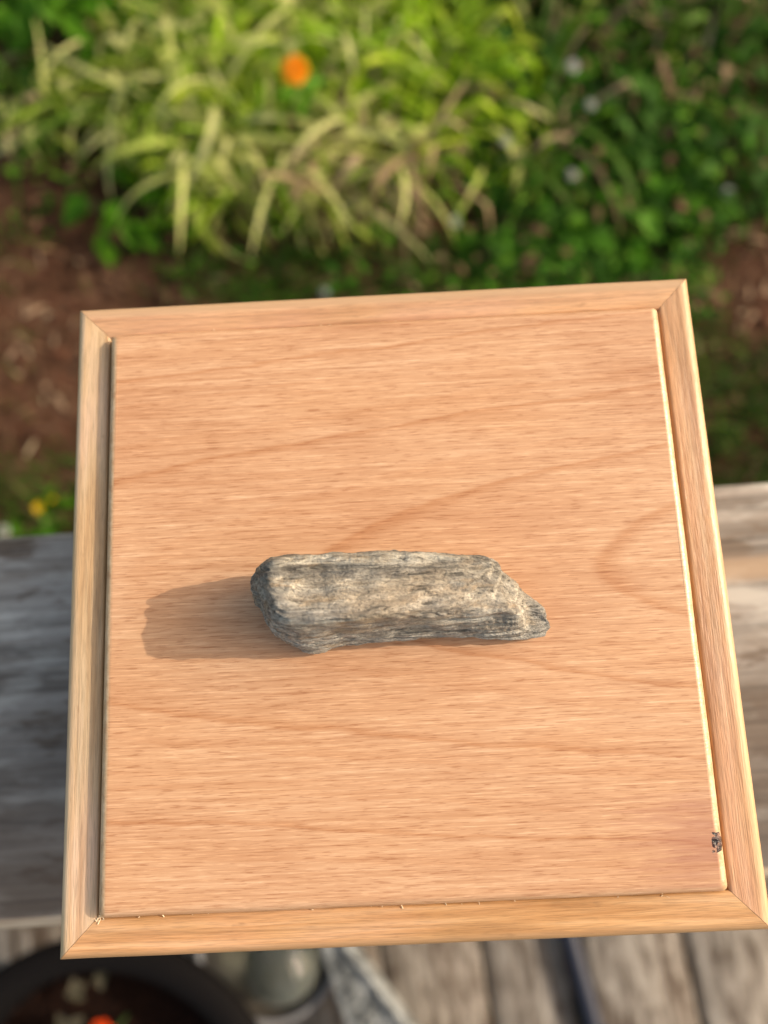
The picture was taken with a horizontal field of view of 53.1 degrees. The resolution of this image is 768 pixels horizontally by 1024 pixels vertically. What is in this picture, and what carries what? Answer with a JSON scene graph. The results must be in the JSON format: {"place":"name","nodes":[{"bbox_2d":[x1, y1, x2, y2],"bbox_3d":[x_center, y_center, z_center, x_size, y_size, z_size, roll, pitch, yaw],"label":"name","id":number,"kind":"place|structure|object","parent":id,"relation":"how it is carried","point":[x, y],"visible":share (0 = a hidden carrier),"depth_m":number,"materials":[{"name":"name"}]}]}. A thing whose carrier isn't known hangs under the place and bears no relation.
{"place":"outdoors","nodes":[
{"label":"outdoors","id":0,"kind":"place"},
{"bbox_2d":[56,1014,84,1023],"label":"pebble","id":1,"kind":"object","parent":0,"point":[61,1019],"visible":1,"depth_m":0.91,"materials":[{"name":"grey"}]},
{"bbox_2d":[66,977,86,1000],"bbox_3d":[-0.366,0.575,0.934,0.024,0.035,0.024,21,80,5],"label":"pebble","id":2,"kind":"object","parent":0,"point":[75,991],"visible":1,"depth_m":0.92,"materials":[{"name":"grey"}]},
{"bbox_2d":[92,972,107,989],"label":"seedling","id":3,"kind":"object","parent":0,"point":[99,978],"visible":0.83,"depth_m":0.92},
{"bbox_2d":[320,947,416,1023],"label":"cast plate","id":4,"kind":"object","parent":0,"point":[364,993],"visible":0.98,"depth_m":1.03,"materials":[{"name":"grey metal"}]},
{"bbox_2d":[0,0,767,537],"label":"flower bed soil","id":5,"kind":"structure","parent":0,"point":[64,278],"depth_m":1.54,"materials":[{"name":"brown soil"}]},
{"bbox_2d":[0,520,50,536],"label":"clover flower","id":6,"kind":"object","parent":5,"relation":"on","point":[17,529],"visible":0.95,"depth_m":1.40,"materials":[{"name":"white plant"}]},
{"bbox_2d":[0,3,66,43],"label":"broad leaf plant","id":7,"kind":"object","parent":5,"relation":"on","point":[8,15],"visible":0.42,"depth_m":1.53,"materials":[{"name":"green plant"}]},
{"bbox_2d":[33,480,57,533],"bbox_3d":[-0.623,-0.006,1.428,0.030,0.068,0.109,1,79,1],"label":"buttercup","id":8,"kind":"object","parent":5,"relation":"on","point":[38,508],"visible":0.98,"depth_m":1.43,"materials":[{"name":"green plant"}]},
{"bbox_2d":[32,495,73,508],"bbox_3d":[-0.612,-0.018,1.442,0.095,0.043,0.024,-3,79,1],"label":"buttercup","id":9,"kind":"object","parent":5,"relation":"on","point":[65,500],"visible":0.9,"depth_m":1.44,"materials":[{"name":"green plant"}]},
{"bbox_2d":[0,2,149,239],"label":"strap leaf plant","id":10,"kind":"object","parent":5,"relation":"on","point":[28,97],"visible":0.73,"depth_m":1.52,"materials":[{"name":"green plant"}]},
{"bbox_2d":[0,0,161,97],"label":"broad leaf plant","id":11,"kind":"object","parent":5,"relation":"on","point":[73,22],"visible":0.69,"depth_m":1.50,"materials":[{"name":"green plant"}]},
{"bbox_2d":[7,1,193,167],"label":"strap leaf plant","id":12,"kind":"object","parent":5,"relation":"on","point":[135,75],"visible":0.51,"depth_m":1.52,"materials":[{"name":"green plant"}]},
{"bbox_2d":[63,153,172,267],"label":"broad leaf plant","id":13,"kind":"object","parent":5,"relation":"on","point":[106,251],"visible":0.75,"depth_m":1.52,"materials":[{"name":"green plant"}]},
{"bbox_2d":[9,0,265,220],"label":"strap leaf plant","id":14,"kind":"object","parent":5,"relation":"on","point":[150,117],"visible":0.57,"depth_m":1.50,"materials":[{"name":"green plant"}]},
{"bbox_2d":[72,0,243,97],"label":"strap leaf plant","id":15,"kind":"object","parent":5,"relation":"on","point":[163,23],"visible":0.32,"depth_m":1.55,"materials":[{"name":"green plant"}]},
{"bbox_2d":[66,0,332,138],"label":"strap leaf plant","id":16,"kind":"object","parent":5,"relation":"on","point":[176,31],"visible":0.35,"depth_m":1.52,"materials":[{"name":"green plant"}]},
{"bbox_2d":[90,6,330,262],"bbox_3d":[-0.329,-0.691,1.492,0.470,0.344,0.435,-3,79,1],"label":"strap leaf plant","id":17,"kind":"object","parent":5,"relation":"on","point":[183,185],"visible":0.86,"depth_m":1.47,"materials":[{"name":"green plant"}]},
{"bbox_2d":[143,0,343,185],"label":"strap leaf plant","id":18,"kind":"object","parent":5,"relation":"on","point":[265,88],"visible":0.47,"depth_m":1.51,"materials":[{"name":"green plant"}]},
{"bbox_2d":[191,0,331,50],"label":"strap leaf plant","id":19,"kind":"object","parent":5,"relation":"on","point":[267,5],"visible":0.29,"depth_m":1.56,"materials":[{"name":"green plant"}]},
{"bbox_2d":[272,54,325,130],"bbox_3d":[-0.155,-0.758,1.464,0.083,0.243,0.106,8,79,3],"label":"marigold","id":20,"kind":"object","parent":5,"relation":"on","point":[294,70],"visible":1,"depth_m":1.40,"materials":[{"name":"orange"}]},
{"bbox_2d":[197,65,438,272],"bbox_3d":[-0.116,-0.683,1.528,0.498,0.314,0.500,-3,79,1],"label":"strap leaf plant","id":21,"kind":"object","parent":5,"relation":"on","point":[340,169],"visible":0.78,"depth_m":1.47,"materials":[{"name":"green plant"}]},
{"bbox_2d":[320,282,345,297],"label":"clover flower","id":22,"kind":"object","parent":5,"relation":"on","point":[340,286],"visible":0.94,"depth_m":1.50,"materials":[{"name":"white plant"}]},
{"bbox_2d":[223,0,452,167],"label":"strap leaf plant","id":23,"kind":"object","parent":5,"relation":"on","point":[332,16],"visible":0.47,"depth_m":1.51,"materials":[{"name":"green plant"}]},
{"bbox_2d":[281,0,428,59],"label":"strap leaf plant","id":24,"kind":"object","parent":5,"relation":"on","point":[314,6],"visible":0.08,"depth_m":1.56,"materials":[{"name":"green plant"}]},
{"bbox_2d":[0,0,767,324],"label":"ground cover","id":25,"kind":"object","parent":5,"relation":"on","point":[544,207],"visible":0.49,"depth_m":1.50,"materials":[{"name":"green plant"}]},
{"bbox_2d":[295,0,475,108],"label":"strap leaf plant","id":26,"kind":"object","parent":5,"relation":"on","point":[367,8],"visible":0.37,"depth_m":1.53,"materials":[{"name":"green plant"}]},
{"bbox_2d":[276,25,523,241],"bbox_3d":[0.042,-0.734,1.530,0.476,0.323,0.473,-3,79,1],"label":"strap leaf plant","id":27,"kind":"object","parent":5,"relation":"on","point":[414,139],"visible":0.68,"depth_m":1.48,"materials":[{"name":"green plant"}]},
{"bbox_2d":[314,0,543,190],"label":"strap leaf plant","id":28,"kind":"object","parent":5,"relation":"on","point":[481,40],"visible":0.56,"depth_m":1.50,"materials":[{"name":"green plant"}]},
{"bbox_2d":[346,0,529,79],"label":"strap leaf plant","id":29,"kind":"object","parent":5,"relation":"on","point":[443,6],"visible":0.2,"depth_m":1.56,"materials":[{"name":"green plant"}]},
{"bbox_2d":[344,0,555,226],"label":"strap leaf plant","id":30,"kind":"object","parent":5,"relation":"on","point":[461,135],"visible":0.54,"depth_m":1.49,"materials":[{"name":"green plant"}]},
{"bbox_2d":[449,215,466,253],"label":"clover flower","id":31,"kind":"object","parent":5,"relation":"on","point":[454,221],"visible":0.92,"depth_m":1.51,"materials":[{"name":"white plant"}]},
{"bbox_2d":[495,134,510,177],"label":"clover flower","id":32,"kind":"object","parent":5,"relation":"on","point":[499,159],"visible":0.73,"depth_m":1.50,"materials":[{"name":"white plant"}]},
{"bbox_2d":[484,0,526,23],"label":"broad leaf plant","id":33,"kind":"object","parent":5,"relation":"on","point":[490,2],"visible":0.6,"depth_m":1.57,"materials":[{"name":"green plant"}]},
{"bbox_2d":[455,13,585,138],"bbox_3d":[0.269,-0.884,1.537,0.277,0.132,0.311,-3,79,1],"label":"leafy weed","id":34,"kind":"object","parent":5,"relation":"on","point":[559,97],"visible":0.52,"depth_m":1.51,"materials":[{"name":"green plant"}]},
{"bbox_2d":[413,63,638,236],"bbox_3d":[0.312,-0.729,1.543,0.353,0.241,0.509,-46,82,-7],"label":"strap leaf plant","id":35,"kind":"object","parent":5,"relation":"on","point":[548,157],"visible":0.49,"depth_m":1.48,"materials":[{"name":"green plant"}]},
{"bbox_2d":[456,187,595,287],"bbox_3d":[0.286,-0.512,1.502,0.297,0.081,0.280,-3,79,1],"label":"leafy weed","id":36,"kind":"object","parent":5,"relation":"on","point":[509,209],"visible":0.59,"depth_m":1.50,"materials":[{"name":"green plant"}]},
{"bbox_2d":[490,0,657,119],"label":"strap leaf plant","id":37,"kind":"object","parent":5,"relation":"on","point":[557,12],"visible":0.61,"depth_m":1.52,"materials":[{"name":"green plant"}]},
{"bbox_2d":[567,59,596,100],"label":"clover flower","id":38,"kind":"object","parent":5,"relation":"on","point":[573,65],"visible":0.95,"depth_m":1.50,"materials":[{"name":"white plant"}]},
{"bbox_2d":[567,169,598,208],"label":"clover flower","id":39,"kind":"object","parent":5,"relation":"on","point":[572,174],"visible":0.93,"depth_m":1.52,"materials":[{"name":"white plant"}]},
{"bbox_2d":[583,99,622,151],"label":"clover flower","id":40,"kind":"object","parent":5,"relation":"on","point":[590,104],"visible":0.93,"depth_m":1.47,"materials":[{"name":"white plant"}]},
{"bbox_2d":[549,59,683,184],"bbox_3d":[0.460,-0.793,1.522,0.273,0.108,0.264,12,80,4],"label":"leafy weed","id":41,"kind":"object","parent":5,"relation":"on","point":[653,113],"visible":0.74,"depth_m":1.50,"materials":[{"name":"green plant"}]},
{"bbox_2d":[549,139,710,282],"bbox_3d":[0.475,-0.604,1.513,0.313,0.096,0.310,-31,80,-5],"label":"leafy weed","id":42,"kind":"object","parent":5,"relation":"on","point":[645,220],"visible":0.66,"depth_m":1.49,"materials":[{"name":"green plant"}]},
{"bbox_2d":[575,0,689,19],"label":"leafy weed","id":43,"kind":"object","parent":5,"relation":"on","point":[660,2],"visible":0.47,"depth_m":1.57,"materials":[{"name":"green plant"}]},
{"bbox_2d":[583,0,767,140],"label":"strap leaf plant","id":44,"kind":"object","parent":5,"relation":"on","point":[660,28],"visible":0.75,"depth_m":1.52,"materials":[{"name":"green plant"}]},
{"bbox_2d":[658,0,763,43],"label":"strap leaf plant","id":45,"kind":"object","parent":5,"relation":"on","point":[731,7],"visible":0.21,"depth_m":1.55,"materials":[{"name":"green plant"}]},
{"bbox_2d":[692,186,733,225],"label":"clover flower","id":46,"kind":"object","parent":5,"relation":"on","point":[706,196],"visible":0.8,"depth_m":1.51,"materials":[{"name":"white plant"}]},
{"bbox_2d":[660,101,767,217],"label":"leafy weed","id":47,"kind":"object","parent":5,"relation":"on","point":[706,169],"visible":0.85,"depth_m":1.48,"materials":[{"name":"green plant"}]},
{"bbox_2d":[693,0,767,81],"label":"leafy weed","id":48,"kind":"object","parent":5,"relation":"on","point":[751,29],"visible":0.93,"depth_m":1.52,"materials":[{"name":"green plant"}]},
{"bbox_2d":[0,179,767,537],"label":"grass","id":49,"kind":"structure","parent":0,"point":[190,273],"depth_m":1.49,"materials":[{"name":"green plant"}]},
{"bbox_2d":[290,937,696,1023],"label":"ground","id":50,"kind":"structure","parent":0,"point":[576,1007],"depth_m":1.33,"materials":[{"name":"grey wood"}]},
{"bbox_2d":[0,877,767,1023],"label":"deck","id":51,"kind":"structure","parent":50,"relation":"on","point":[717,977],"depth_m":1.10,"materials":[{"name":"grey wood"}]},
{"bbox_2d":[0,940,258,1023],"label":"plant pot","id":52,"kind":"object","parent":51,"relation":"on","point":[155,989],"visible":0.89,"depth_m":0.90,"materials":[{"name":"black plastic"}]},
{"bbox_2d":[92,1013,128,1023],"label":"marigold","id":53,"kind":"object","parent":52,"relation":"on","point":[105,1021],"visible":1,"depth_m":0.87,"materials":[{"name":"orange plant"}]},
{"bbox_2d":[195,948,331,1023],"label":"dish","id":54,"kind":"object","parent":51,"relation":"on","point":[227,968],"visible":0.16,"depth_m":1.08,"materials":[{"name":"grey ceramic"}]},
{"bbox_2d":[244,948,318,1007],"bbox_3d":[-0.140,0.619,1.054,0.102,0.102,0.102,-3,79,1],"label":"glass globe","id":55,"kind":"object","parent":54,"relation":"in","point":[280,978],"visible":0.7,"depth_m":1.01,"materials":[{"name":"grey glass"}]},
{"bbox_2d":[0,483,767,928],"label":"deck railing","id":56,"kind":"object","parent":51,"relation":"on","point":[34,619],"visible":0.23,"depth_m":0.34,"materials":[{"name":"grey wood"}]},
{"bbox_2d":[60,279,767,958],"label":"wooden box","id":57,"kind":"object","parent":56,"relation":"on","point":[240,777],"visible":1,"depth_m":0.23,"materials":[{"name":"brown wood"}]},
{"bbox_2d":[250,549,549,653],"bbox_3d":[0.005,0.025,0.217,0.087,0.028,0.028,-3,79,1],"label":"rock","id":58,"kind":"object","parent":57,"relation":"on","point":[315,604],"visible":1,"depth_m":0.21,"materials":[{"name":"grey stone"}]},
{"bbox_2d":[560,937,602,1023],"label":"garden hose","id":59,"kind":"object","parent":51,"relation":"on","point":[581,982],"visible":0.24,"depth_m":1.08,"materials":[{"name":"grey rubber"}]}
]}

